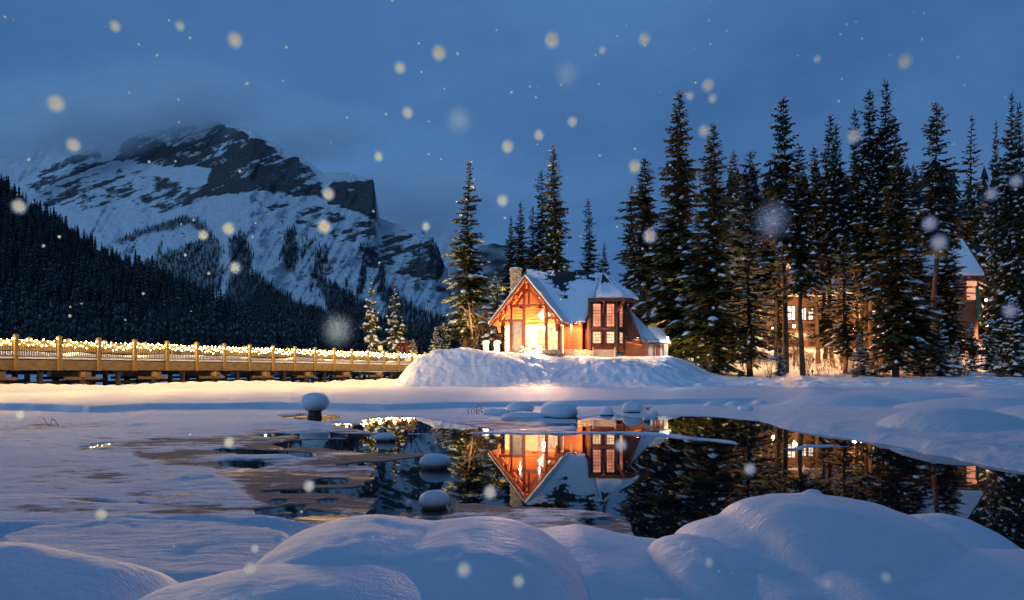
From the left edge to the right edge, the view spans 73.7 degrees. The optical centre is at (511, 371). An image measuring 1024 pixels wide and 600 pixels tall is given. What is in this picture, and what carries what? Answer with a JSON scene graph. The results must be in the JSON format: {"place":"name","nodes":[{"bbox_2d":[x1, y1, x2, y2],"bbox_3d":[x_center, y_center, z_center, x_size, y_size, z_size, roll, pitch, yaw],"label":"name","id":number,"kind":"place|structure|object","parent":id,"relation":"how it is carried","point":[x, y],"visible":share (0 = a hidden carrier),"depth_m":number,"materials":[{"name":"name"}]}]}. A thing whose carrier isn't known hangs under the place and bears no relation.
{"place":"outdoors","nodes":[
{"label":"outdoors","id":0,"kind":"place"},
{"bbox_2d":[0,203,274,373],"bbox_3d":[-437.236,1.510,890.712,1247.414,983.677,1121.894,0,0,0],"label":"hillside","id":1,"kind":"structure","parent":0,"point":[14,269],"depth_m":654.56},
{"bbox_2d":[0,174,493,358],"bbox_3d":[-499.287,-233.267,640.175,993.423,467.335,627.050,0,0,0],"label":"hillside forest","id":2,"kind":"object","parent":1,"relation":"on","point":[74,294],"visible":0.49,"depth_m":690.91,"materials":[{"name":"plant"}]},
{"bbox_2d":[0,315,504,372],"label":"shore forest","id":3,"kind":"object","parent":1,"relation":"on","point":[339,339],"visible":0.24,"depth_m":299.54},
{"bbox_2d":[10,119,453,335],"bbox_3d":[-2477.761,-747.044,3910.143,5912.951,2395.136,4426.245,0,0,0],"label":"mountain","id":4,"kind":"structure","parent":0,"point":[226,182],"depth_m":3198.32,"materials":[{"name":"snow"}]},
{"bbox_2d":[89,213,449,334],"bbox_3d":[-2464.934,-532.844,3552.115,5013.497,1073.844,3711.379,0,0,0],"label":"mountain forest","id":5,"kind":"object","parent":4,"relation":"on","point":[260,298],"visible":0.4,"depth_m":2299.04,"materials":[{"name":"plant"}]},
{"bbox_2d":[0,126,483,277],"bbox_3d":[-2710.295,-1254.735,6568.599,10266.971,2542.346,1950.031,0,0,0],"label":"mountain","id":6,"kind":"structure","parent":0,"point":[32,159],"depth_m":6936.21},
{"bbox_2d":[0,374,1023,582],"bbox_3d":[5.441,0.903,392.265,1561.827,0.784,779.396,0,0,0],"label":"lake snow","id":7,"kind":"structure","parent":0,"point":[63,486],"depth_m":12.21,"materials":[{"name":"snow"}]},
{"bbox_2d":[0,542,177,599],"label":"snow drift","id":8,"kind":"object","parent":7,"relation":"on","point":[31,571],"visible":0.94,"depth_m":2.62,"materials":[{"name":"snow"}]},
{"bbox_2d":[0,334,426,385],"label":"footbridge","id":9,"kind":"object","parent":7,"relation":"on","point":[92,358],"visible":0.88,"depth_m":40.36,"materials":[{"name":"brown wood"}]},
{"bbox_2d":[170,347,193,361],"bbox_3d":[-20.452,-1.085,42.551,0.514,0.850,1.600,0,0,28],"label":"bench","id":10,"kind":"object","parent":9,"relation":"on","point":[181,353],"visible":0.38,"depth_m":42.47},
{"bbox_2d":[0,337,419,357],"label":"string lights","id":11,"kind":"object","parent":9,"relation":"attached to","point":[193,349],"visible":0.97,"depth_m":40.17,"materials":[{"name":"glowing glass bulbs"}]},
{"bbox_2d":[300,393,329,418],"bbox_3d":[-5.320,1.009,18.462,0.787,0.905,0.807,0,0,0],"label":"tree stump","id":12,"kind":"object","parent":7,"relation":"on","point":[314,405],"visible":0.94,"depth_m":18.20,"materials":[{"name":"white wood"}]},
{"bbox_2d":[374,432,395,441],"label":"snow capped stone","id":13,"kind":"object","parent":7,"relation":"on","point":[385,437],"visible":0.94,"depth_m":12.36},
{"bbox_2d":[254,514,590,599],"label":"snow drift","id":14,"kind":"object","parent":7,"relation":"on","point":[482,558],"visible":0.88,"depth_m":2.77,"materials":[{"name":"snow"}]},
{"bbox_2d":[419,490,448,509],"bbox_3d":[-0.729,1.254,6.351,0.274,0.314,0.268,0,0,0],"label":"snow capped stone","id":15,"kind":"object","parent":7,"relation":"on","point":[433,499],"visible":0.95,"depth_m":6.26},
{"bbox_2d":[419,453,450,469],"bbox_3d":[-1.010,1.241,8.966,0.419,0.342,0.328,0,0,0],"label":"snow capped stone","id":16,"kind":"object","parent":7,"relation":"on","point":[434,461],"visible":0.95,"depth_m":8.85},
{"bbox_2d":[483,408,509,414],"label":"snow capped stone","id":17,"kind":"object","parent":7,"relation":"on","point":[495,411],"visible":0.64,"depth_m":19.76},
{"bbox_2d":[506,401,533,411],"bbox_3d":[0.241,1.147,20.676,0.867,0.528,0.793,0,0,0],"label":"snow capped stone","id":18,"kind":"object","parent":7,"relation":"on","point":[520,406],"visible":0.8,"depth_m":20.41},
{"bbox_2d":[502,412,543,418],"bbox_3d":[0.378,1.235,18.323,1.298,0.352,0.704,0,0,0],"label":"snow capped stone","id":19,"kind":"object","parent":7,"relation":"on","point":[520,415],"visible":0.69,"depth_m":18.04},
{"bbox_2d":[540,402,577,418],"bbox_3d":[1.250,1.112,18.186,1.002,0.600,1.064,0,0,0],"label":"snow capped stone","id":20,"kind":"object","parent":7,"relation":"on","point":[558,410],"visible":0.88,"depth_m":17.82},
{"bbox_2d":[541,524,672,599],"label":"snow drift","id":21,"kind":"object","parent":7,"relation":"on","point":[615,565],"visible":0.44,"depth_m":3.27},
{"bbox_2d":[622,401,642,412],"bbox_3d":[3.640,1.147,20.642,0.625,0.528,0.502,0,0,0],"label":"snow capped stone","id":22,"kind":"object","parent":7,"relation":"on","point":[632,407],"visible":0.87,"depth_m":20.45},
{"bbox_2d":[350,331,1023,387],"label":"snow bank","id":23,"kind":"structure","parent":7,"relation":"on","point":[462,367],"depth_m":49.11,"materials":[{"name":"snow"}]},
{"bbox_2d":[360,277,382,352],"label":"spruce tree","id":24,"kind":"object","parent":23,"relation":"on","point":[372,340],"visible":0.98,"depth_m":69.85,"materials":[{"name":"green plant"}]},
{"bbox_2d":[380,284,410,353],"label":"spruce tree","id":25,"kind":"object","parent":23,"relation":"on","point":[395,341],"visible":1,"depth_m":68.67,"materials":[{"name":"green plant"}]},
{"bbox_2d":[409,339,417,357],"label":"spruce tree","id":26,"kind":"object","parent":23,"relation":"on","point":[414,350],"visible":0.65,"depth_m":62.97,"materials":[{"name":"green plant"}]},
{"bbox_2d":[427,327,442,353],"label":"spruce tree","id":27,"kind":"object","parent":23,"relation":"on","point":[435,341],"visible":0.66,"depth_m":63.92,"materials":[{"name":"green plant"}]},
{"bbox_2d":[437,323,452,348],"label":"spruce tree","id":28,"kind":"object","parent":23,"relation":"on","point":[443,343],"visible":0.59,"depth_m":64.84,"materials":[{"name":"green plant"}]},
{"bbox_2d":[436,161,508,347],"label":"spruce tree","id":29,"kind":"object","parent":23,"relation":"on","point":[471,281],"visible":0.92,"depth_m":65.85,"materials":[{"name":"green plant"}]},
{"bbox_2d":[461,300,501,350],"bbox_3d":[-2.084,-4.085,61.543,5.160,5.002,4.642,0,0,2],"label":"bare shrub","id":30,"kind":"object","parent":23,"relation":"on","point":[472,327],"visible":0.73,"depth_m":61.49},
{"bbox_2d":[482,340,489,350],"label":"gate pillar","id":31,"kind":"structure","parent":23,"relation":"on","point":[485,345],"depth_m":53.40,"materials":[{"name":"stone"}]},
{"bbox_2d":[478,272,504,349],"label":"spruce tree","id":32,"kind":"object","parent":23,"relation":"on","point":[495,304],"visible":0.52,"depth_m":60.84,"materials":[{"name":"green plant"}]},
{"bbox_2d":[484,318,504,351],"bbox_3d":[-0.856,-3.100,59.416,3.145,3.389,3.496,0,0,-32],"label":"bare shrub","id":33,"kind":"object","parent":23,"relation":"on","point":[499,336],"visible":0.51,"depth_m":59.75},
{"bbox_2d":[493,340,500,351],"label":"gate pillar","id":34,"kind":"structure","parent":23,"relation":"on","point":[496,345],"depth_m":53.40,"materials":[{"name":"stone"}]},
{"bbox_2d":[499,216,519,349],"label":"spruce tree","id":35,"kind":"object","parent":23,"relation":"on","point":[508,253],"visible":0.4,"depth_m":70.04,"materials":[{"name":"green plant"}]},
{"bbox_2d":[502,202,536,339],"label":"spruce tree","id":36,"kind":"object","parent":23,"relation":"on","point":[520,250],"visible":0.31,"depth_m":70.80,"materials":[{"name":"green plant"}]},
{"bbox_2d":[526,208,538,271],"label":"spruce tree","id":37,"kind":"object","parent":23,"relation":"on","point":[531,233],"visible":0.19,"depth_m":76.14,"materials":[{"name":"green plant"}]},
{"bbox_2d":[525,169,551,270],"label":"spruce tree","id":38,"kind":"object","parent":23,"relation":"on","point":[540,236],"visible":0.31,"depth_m":75.21,"materials":[{"name":"green plant"}]},
{"bbox_2d":[533,146,574,270],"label":"spruce tree","id":39,"kind":"object","parent":23,"relation":"on","point":[554,233],"visible":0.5,"depth_m":71.75,"materials":[{"name":"green plant"}]},
{"bbox_2d":[488,267,658,356],"bbox_3d":[5.186,-4.860,56.155,14.087,8.453,10.090,0,0,0],"label":"chalet","id":40,"kind":"object","parent":23,"relation":"on","point":[553,313],"visible":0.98,"depth_m":54.00,"materials":[{"name":"brown wood"}]},
{"bbox_2d":[520,346,541,353],"bbox_3d":[1.491,-1.667,52.901,1.738,0.806,0.674,0,0,0],"label":"porch hedge","id":41,"kind":"object","parent":40,"relation":"on","point":[531,351],"visible":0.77,"depth_m":52.84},
{"bbox_2d":[539,329,544,346],"bbox_3d":[2.437,-2.665,53.926,0.650,1.450,0.105,0,0,16],"label":"window","id":42,"kind":"structure","parent":40,"relation":"in","point":[541,332],"depth_m":53.91,"materials":[{"name":"yellow glass"}]},
{"bbox_2d":[536,308,550,322],"bbox_3d":[2.518,-4.490,53.882,1.257,1.315,0.096,0,0,15],"label":"diamond window","id":43,"kind":"structure","parent":40,"relation":"in","point":[540,314],"depth_m":53.92,"materials":[{"name":"yellow glass"}]},
{"bbox_2d":[548,327,556,349],"bbox_3d":[3.301,-2.480,53.676,1.070,2.180,0.130,0,0,16],"label":"door","id":44,"kind":"structure","parent":40,"relation":"in","point":[552,334],"depth_m":53.70,"materials":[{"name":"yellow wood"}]},
{"bbox_2d":[592,303,601,327],"bbox_3d":[6.704,-4.489,53.910,0.743,1.960,0.100,0,0,0],"label":"window","id":45,"kind":"structure","parent":40,"relation":"in","point":[596,307],"depth_m":53.91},
{"bbox_2d":[592,331,601,343],"bbox_3d":[6.704,-2.729,53.910,0.743,1.050,0.100,0,0,0],"label":"window","id":46,"kind":"structure","parent":40,"relation":"in","point":[596,335],"depth_m":53.89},
{"bbox_2d":[606,303,614,327],"bbox_3d":[7.772,-4.489,53.910,0.743,1.960,0.100,0,0,0],"label":"window","id":47,"kind":"structure","parent":40,"relation":"in","point":[610,307],"depth_m":53.93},
{"bbox_2d":[606,331,614,343],"bbox_3d":[7.772,-2.729,53.910,0.743,1.050,0.100,0,0,0],"label":"window","id":48,"kind":"structure","parent":40,"relation":"in","point":[610,335],"depth_m":53.93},
{"bbox_2d":[618,303,623,327],"bbox_3d":[8.705,-4.489,54.592,0.100,1.960,0.830,0,0,33],"label":"window","id":49,"kind":"structure","parent":40,"relation":"in","point":[621,312],"depth_m":54.68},
{"bbox_2d":[618,331,623,344],"bbox_3d":[8.705,-2.729,54.592,0.100,1.050,0.830,0,0,33],"label":"window","id":50,"kind":"structure","parent":40,"relation":"in","point":[620,333],"depth_m":54.58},
{"bbox_2d":[574,199,599,271],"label":"spruce tree","id":51,"kind":"object","parent":23,"relation":"on","point":[589,256],"visible":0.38,"depth_m":81.87,"materials":[{"name":"green plant"}]},
{"bbox_2d":[592,347,615,356],"bbox_3d":[7.207,-1.468,53.480,1.808,0.901,0.120,0,0,0],"label":"board panel","id":52,"kind":"object","parent":23,"relation":"on","point":[603,353],"visible":0.86,"depth_m":53.50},
{"bbox_2d":[598,243,610,274],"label":"spruce tree","id":53,"kind":"object","parent":23,"relation":"on","point":[605,270],"visible":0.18,"depth_m":84.01,"materials":[{"name":"green plant"}]},
{"bbox_2d":[615,186,644,353],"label":"spruce tree","id":54,"kind":"object","parent":23,"relation":"on","point":[628,238],"visible":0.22,"depth_m":77.96,"materials":[{"name":"green plant"}]},
{"bbox_2d":[611,158,682,327],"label":"spruce tree","id":55,"kind":"object","parent":23,"relation":"on","point":[646,216],"visible":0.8,"depth_m":71.59,"materials":[{"name":"green plant"}]},
{"bbox_2d":[641,306,664,326],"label":"cabin","id":56,"kind":"object","parent":23,"relation":"on","point":[655,308],"visible":0.09,"depth_m":71.98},
{"bbox_2d":[647,326,670,355],"bbox_3d":[12.383,-2.647,60.350,2.485,3.015,4.300,0,0,0],"label":"annex","id":57,"kind":"object","parent":23,"relation":"on","point":[660,348],"visible":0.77,"depth_m":59.00,"materials":[{"name":"white paint"}]},
{"bbox_2d":[635,91,705,360],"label":"spruce tree","id":58,"kind":"object","parent":23,"relation":"on","point":[676,243],"visible":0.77,"depth_m":65.69,"materials":[{"name":"green plant"}]},
{"bbox_2d":[668,218,716,362],"bbox_3d":[17.002,-7.725,64.434,5.320,14.259,5.224,0,0,34],"label":"spruce tree","id":59,"kind":"object","parent":23,"relation":"on","point":[699,229],"visible":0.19,"depth_m":63.98,"materials":[{"name":"green plant"}]},
{"bbox_2d":[666,123,761,376],"bbox_3d":[17.318,-10.716,60.356,9.273,22.785,9.406,0,0,-18],"label":"spruce tree","id":60,"kind":"object","parent":23,"relation":"on","point":[709,330],"visible":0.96,"depth_m":59.55,"materials":[{"name":"green plant"}]},
{"bbox_2d":[707,152,769,352],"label":"spruce tree","id":61,"kind":"object","parent":23,"relation":"on","point":[734,181],"visible":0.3,"depth_m":77.78,"materials":[{"name":"green plant"}]},
{"bbox_2d":[716,233,781,376],"bbox_3d":[19.881,-5.665,58.686,6.381,12.379,5.782,0,0,18],"label":"spruce tree","id":62,"kind":"object","parent":23,"relation":"on","point":[750,342],"visible":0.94,"depth_m":58.16,"materials":[{"name":"green plant"}]},
{"bbox_2d":[723,150,781,362],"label":"pine tree","id":63,"kind":"object","parent":23,"relation":"on","point":[751,205],"visible":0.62,"depth_m":71.79,"materials":[{"name":"green plant"}]},
{"bbox_2d":[740,216,790,344],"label":"spruce tree","id":64,"kind":"object","parent":23,"relation":"on","point":[766,276],"visible":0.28,"depth_m":83.67,"materials":[{"name":"green plant"}]},
{"bbox_2d":[757,149,790,356],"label":"pine tree","id":65,"kind":"object","parent":23,"relation":"on","point":[776,280],"visible":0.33,"depth_m":73.99,"materials":[{"name":"green plant"}]},
{"bbox_2d":[761,268,797,353],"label":"spruce tree","id":66,"kind":"object","parent":23,"relation":"on","point":[779,323],"visible":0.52,"depth_m":75.83,"materials":[{"name":"green plant"}]},
{"bbox_2d":[772,345,788,375],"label":"spruce tree","id":67,"kind":"object","parent":23,"relation":"on","point":[780,371],"visible":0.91,"depth_m":58.83,"materials":[{"name":"green plant"}]},
{"bbox_2d":[759,96,816,372],"bbox_3d":[24.962,-12.543,61.732,5.237,25.566,5.296,0,-1,-14],"label":"spruce tree","id":68,"kind":"object","parent":23,"relation":"on","point":[778,226],"visible":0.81,"depth_m":62.08,"materials":[{"name":"green plant"}]},
{"bbox_2d":[725,263,874,347],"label":"lodge","id":69,"kind":"structure","parent":23,"relation":"on","point":[793,309],"depth_m":85.94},
{"bbox_2d":[788,306,795,319],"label":"window","id":70,"kind":"structure","parent":69,"relation":"in","point":[792,309],"depth_m":85.93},
{"bbox_2d":[771,145,838,374],"bbox_3d":[25.410,-9.873,60.290,5.248,20.562,5.692,-1,0,-26],"label":"spruce tree","id":71,"kind":"object","parent":23,"relation":"on","point":[804,255],"visible":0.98,"depth_m":59.85,"materials":[{"name":"green plant"}]},
{"bbox_2d":[791,144,838,363],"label":"spruce tree","id":72,"kind":"object","parent":23,"relation":"on","point":[818,228],"visible":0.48,"depth_m":69.89,"materials":[{"name":"green plant"}]},
{"bbox_2d":[802,261,849,358],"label":"spruce tree","id":73,"kind":"object","parent":23,"relation":"on","point":[822,336],"visible":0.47,"depth_m":71.65,"materials":[{"name":"green plant"}]},
{"bbox_2d":[637,161,1023,331],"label":"back wood","id":74,"kind":"object","parent":23,"relation":"on","point":[954,199],"visible":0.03,"depth_m":115.92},
{"bbox_2d":[812,114,855,357],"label":"spruce tree","id":75,"kind":"object","parent":23,"relation":"on","point":[828,139],"visible":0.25,"depth_m":72.06,"materials":[{"name":"green plant"}]},
{"bbox_2d":[819,122,861,360],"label":"spruce tree","id":76,"kind":"object","parent":23,"relation":"on","point":[837,227],"visible":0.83,"depth_m":69.14,"materials":[{"name":"green plant"}]},
{"bbox_2d":[817,234,870,372],"bbox_3d":[30.165,-6.134,61.581,4.577,12.876,4.943,0,0,-2],"label":"spruce tree","id":77,"kind":"object","parent":23,"relation":"on","point":[842,340],"visible":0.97,"depth_m":61.82,"materials":[{"name":"green plant"}]},
{"bbox_2d":[684,332,1010,377],"bbox_3d":[39.520,-2.160,68.437,47.671,5.375,25.167,0,0,0],"label":"underbrush","id":78,"kind":"object","parent":23,"relation":"on","point":[853,372],"visible":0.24,"depth_m":61.27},
{"bbox_2d":[842,106,866,347],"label":"spruce tree","id":79,"kind":"object","parent":23,"relation":"on","point":[855,159],"visible":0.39,"depth_m":75.27,"materials":[{"name":"green plant"}]},
{"bbox_2d":[846,336,874,375],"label":"spruce tree","id":80,"kind":"object","parent":23,"relation":"on","point":[860,353],"visible":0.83,"depth_m":59.87,"materials":[{"name":"green plant"}]},
{"bbox_2d":[849,272,875,347],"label":"spruce tree","id":81,"kind":"object","parent":23,"relation":"on","point":[862,305],"visible":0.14,"depth_m":74.73,"materials":[{"name":"green plant"}]},
{"bbox_2d":[840,89,890,358],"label":"spruce tree","id":82,"kind":"object","parent":23,"relation":"on","point":[870,145],"visible":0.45,"depth_m":69.48,"materials":[{"name":"green plant"}]},
{"bbox_2d":[838,165,893,368],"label":"spruce tree","id":83,"kind":"object","parent":23,"relation":"on","point":[869,242],"visible":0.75,"depth_m":65.95,"materials":[{"name":"green plant"}]},
{"bbox_2d":[853,78,928,362],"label":"spruce tree","id":84,"kind":"object","parent":23,"relation":"on","point":[888,131],"visible":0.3,"depth_m":67.79,"materials":[{"name":"green plant"}]},
{"bbox_2d":[872,117,926,321],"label":"spruce tree","id":85,"kind":"object","parent":23,"relation":"on","point":[904,149],"visible":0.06,"depth_m":71.85,"materials":[{"name":"green plant"}]},
{"bbox_2d":[904,352,931,375],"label":"spruce tree","id":86,"kind":"object","parent":23,"relation":"on","point":[920,367],"visible":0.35,"depth_m":59.65,"materials":[{"name":"green plant"}]},
{"bbox_2d":[903,165,942,313],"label":"spruce tree","id":87,"kind":"object","parent":23,"relation":"on","point":[920,267],"visible":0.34,"depth_m":77.71,"materials":[{"name":"green plant"}]},
{"bbox_2d":[907,101,969,366],"bbox_3d":[39.222,-12.329,63.145,5.445,25.133,5.507,1,1,39],"label":"spruce tree","id":88,"kind":"object","parent":23,"relation":"on","point":[935,219],"visible":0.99,"depth_m":62.58,"materials":[{"name":"green plant"}]},
{"bbox_2d":[925,310,966,376],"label":"spruce tree","id":89,"kind":"object","parent":23,"relation":"on","point":[940,368],"visible":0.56,"depth_m":58.67,"materials":[{"name":"green plant"}]},
{"bbox_2d":[909,238,985,344],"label":"gabled cabin","id":90,"kind":"object","parent":23,"relation":"on","point":[974,268],"visible":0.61,"depth_m":80.00,"materials":[{"name":"brown paint"}]},
{"bbox_2d":[967,281,976,287],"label":"window","id":91,"kind":"structure","parent":90,"relation":"in","point":[969,283],"depth_m":79.94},
{"bbox_2d":[923,237,982,365],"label":"spruce tree","id":92,"kind":"object","parent":23,"relation":"on","point":[952,303],"visible":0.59,"depth_m":65.54,"materials":[{"name":"green plant"}]},
{"bbox_2d":[950,342,965,373],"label":"spruce tree","id":93,"kind":"object","parent":23,"relation":"on","point":[954,354],"visible":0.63,"depth_m":60.92,"materials":[{"name":"green plant"}]},
{"bbox_2d":[944,116,992,328],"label":"spruce tree","id":94,"kind":"object","parent":23,"relation":"on","point":[970,236],"visible":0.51,"depth_m":91.38,"materials":[{"name":"green plant"}]},
{"bbox_2d":[962,324,980,370],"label":"spruce tree","id":95,"kind":"object","parent":23,"relation":"on","point":[971,363],"visible":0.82,"depth_m":63.84,"materials":[{"name":"green plant"}]},
{"bbox_2d":[973,319,1001,371],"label":"spruce tree","id":96,"kind":"object","parent":23,"relation":"on","point":[987,341],"visible":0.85,"depth_m":61.86,"materials":[{"name":"green plant"}]},
{"bbox_2d":[981,120,1006,354],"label":"spruce tree","id":97,"kind":"object","parent":23,"relation":"on","point":[991,257],"visible":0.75,"depth_m":66.10,"materials":[{"name":"green plant"}]},
{"bbox_2d":[977,91,1023,364],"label":"spruce tree","id":98,"kind":"object","parent":23,"relation":"on","point":[1005,220],"visible":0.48,"depth_m":64.09,"materials":[{"name":"green plant"}]},
{"bbox_2d":[982,102,1023,368],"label":"spruce tree","id":99,"kind":"object","parent":23,"relation":"on","point":[1015,284],"visible":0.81,"depth_m":61.76,"materials":[{"name":"green plant"}]},
{"bbox_2d":[990,297,1023,376],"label":"spruce tree","id":100,"kind":"object","parent":23,"relation":"on","point":[1016,362],"visible":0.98,"depth_m":57.78,"materials":[{"name":"green plant"}]},
{"bbox_2d":[646,533,761,599],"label":"snow drift","id":101,"kind":"object","parent":7,"relation":"on","point":[693,567],"visible":0.51,"depth_m":3.07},
{"bbox_2d":[737,405,752,409],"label":"snow capped stone","id":102,"kind":"object","parent":7,"relation":"on","point":[744,407],"visible":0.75,"depth_m":21.77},
{"bbox_2d":[801,489,821,493],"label":"snow covered boulder","id":103,"kind":"object","parent":7,"relation":"on","point":[814,491],"visible":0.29,"depth_m":4.67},
{"bbox_2d":[675,493,968,586],"bbox_3d":[1.561,1.104,3.450,1.490,0.852,2.000,0,0,0],"label":"snow covered boulder","id":104,"kind":"object","parent":7,"relation":"on","point":[801,536],"visible":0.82,"depth_m":3.17,"materials":[{"name":"snow"}]},
{"bbox_2d":[751,548,1023,599],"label":"snow drift","id":105,"kind":"object","parent":7,"relation":"on","point":[983,574],"visible":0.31,"depth_m":2.73,"materials":[{"name":"snow"}]},
{"bbox_2d":[858,144,951,376],"bbox_3d":[33.349,-9.491,58.102,7.198,20.142,6.886,1,-1,-6],"label":"spruce tree","id":106,"kind":"object","parent":7,"relation":"on","point":[902,321],"visible":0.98,"depth_m":57.77,"materials":[{"name":"green plant"}]},
{"bbox_2d":[911,513,1020,548],"bbox_3d":[2.584,1.185,3.875,0.621,0.691,1.250,0,0,0],"label":"snow covered boulder","id":107,"kind":"object","parent":7,"relation":"on","point":[968,533],"visible":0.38,"depth_m":3.74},
{"bbox_2d":[0,0,1023,293],"label":"sky","id":108,"kind":"structure","parent":0,"point":[402,95],"materials":[{"name":"blue"}]},
{"bbox_2d":[448,243,621,355],"bbox_3d":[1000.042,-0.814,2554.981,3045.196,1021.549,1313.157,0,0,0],"label":"wooded ridge","id":109,"kind":"structure","parent":0,"point":[494,254],"depth_m":2587.84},
{"bbox_2d":[87,414,1023,548],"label":"lake water","id":110,"kind":"structure","parent":0,"point":[650,486],"depth_m":8.56,"materials":[{"name":"black liquid"}]},
{"bbox_2d":[643,598,683,599],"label":"shore snow","id":111,"kind":"structure","parent":0,"point":[666,599],"depth_m":2.89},
{"bbox_2d":[139,563,438,599],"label":"snow drift","id":112,"kind":"object","parent":111,"relation":"on","point":[278,581],"visible":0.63,"depth_m":2.38,"materials":[{"name":"snow"}]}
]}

